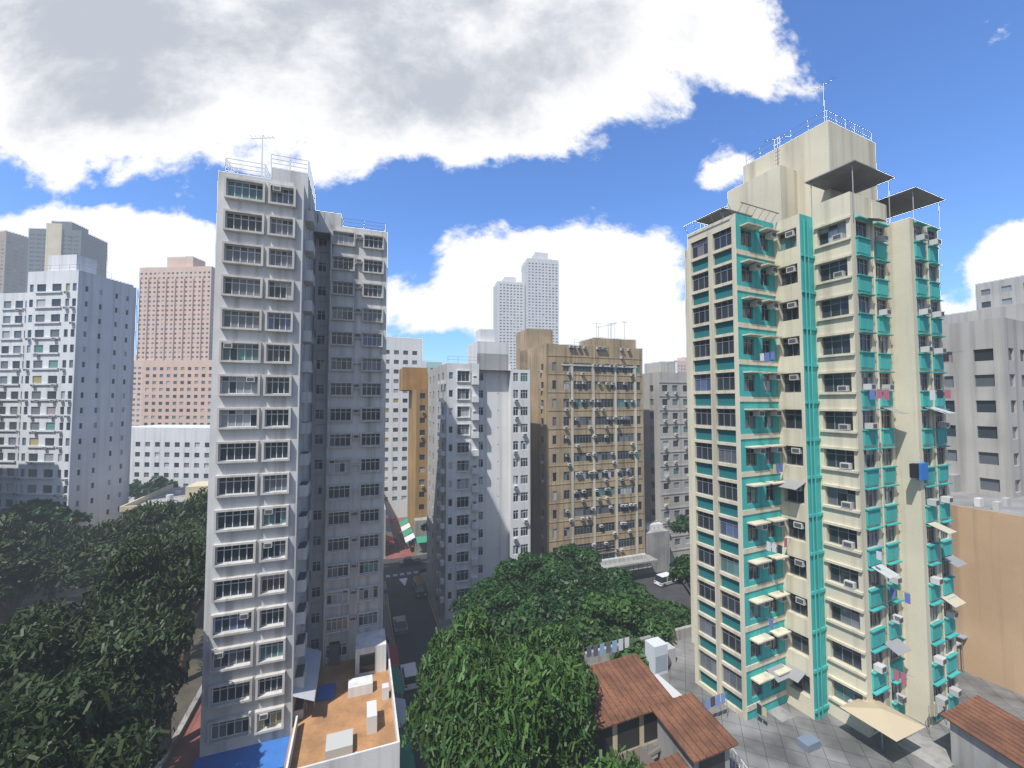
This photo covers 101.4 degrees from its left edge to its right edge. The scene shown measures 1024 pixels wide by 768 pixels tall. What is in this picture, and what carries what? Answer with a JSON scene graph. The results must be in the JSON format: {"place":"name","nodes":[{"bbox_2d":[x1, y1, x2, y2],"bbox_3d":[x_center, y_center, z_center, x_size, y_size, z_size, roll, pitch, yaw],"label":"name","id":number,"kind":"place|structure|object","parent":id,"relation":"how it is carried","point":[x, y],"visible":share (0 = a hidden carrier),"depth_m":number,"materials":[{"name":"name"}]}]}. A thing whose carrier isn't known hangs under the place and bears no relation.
{"place":"outdoors","nodes":[
{"label":"outdoors","id":0,"kind":"place"},
{"bbox_2d":[0,517,690,767],"bbox_3d":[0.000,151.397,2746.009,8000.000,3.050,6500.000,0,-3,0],"label":"ground","id":1,"kind":"structure","parent":0,"point":[424,619],"depth_m":62.57,"materials":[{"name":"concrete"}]},
{"bbox_2d":[0,221,214,589],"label":"buildings","id":2,"kind":"structure","parent":1,"relation":"on","point":[72,438],"depth_m":81.37,"materials":[{"name":"white concrete"}]},
{"bbox_2d":[192,135,415,767],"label":"white block","id":3,"kind":"structure","parent":1,"relation":"on","point":[300,655],"depth_m":36.66,"materials":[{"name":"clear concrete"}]},
{"bbox_2d":[0,474,690,767],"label":"tree","id":4,"kind":"object","parent":1,"relation":"on","point":[513,683],"depth_m":29.80,"materials":[{"name":"green plant"}]},
{"bbox_2d":[61,517,677,690],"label":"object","id":5,"kind":"object","parent":1,"relation":"on","point":[408,670],"visible":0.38,"depth_m":66.50,"materials":[{"name":"grey"}]},
{"bbox_2d":[384,321,689,618],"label":"buildings","id":6,"kind":"structure","parent":1,"relation":"on","point":[493,459],"depth_m":77.45,"materials":[{"name":"concrete"}]},
{"bbox_2d":[132,252,1023,694],"bbox_3d":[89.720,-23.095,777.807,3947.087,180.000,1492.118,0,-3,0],"label":"skyline","id":7,"kind":"structure","parent":1,"relation":"on","point":[984,368],"depth_m":45.00,"materials":[{"name":"grey concrete"}]},
{"bbox_2d":[568,624,1023,767],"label":"low-rise rooftops","id":8,"kind":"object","parent":1,"relation":"on","point":[664,710],"depth_m":27.81,"materials":[{"name":"clay roof tile"},{"name":"concrete"},{"name":"paint"}]},
{"bbox_2d":[683,77,966,737],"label":"teal block","id":9,"kind":"structure","parent":1,"relation":"on","point":[823,560],"depth_m":31.57,"materials":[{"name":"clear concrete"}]},
{"bbox_2d":[0,0,1023,373],"label":"sky","id":10,"kind":"structure","parent":0,"point":[484,137],"materials":[{"name":"blue"}]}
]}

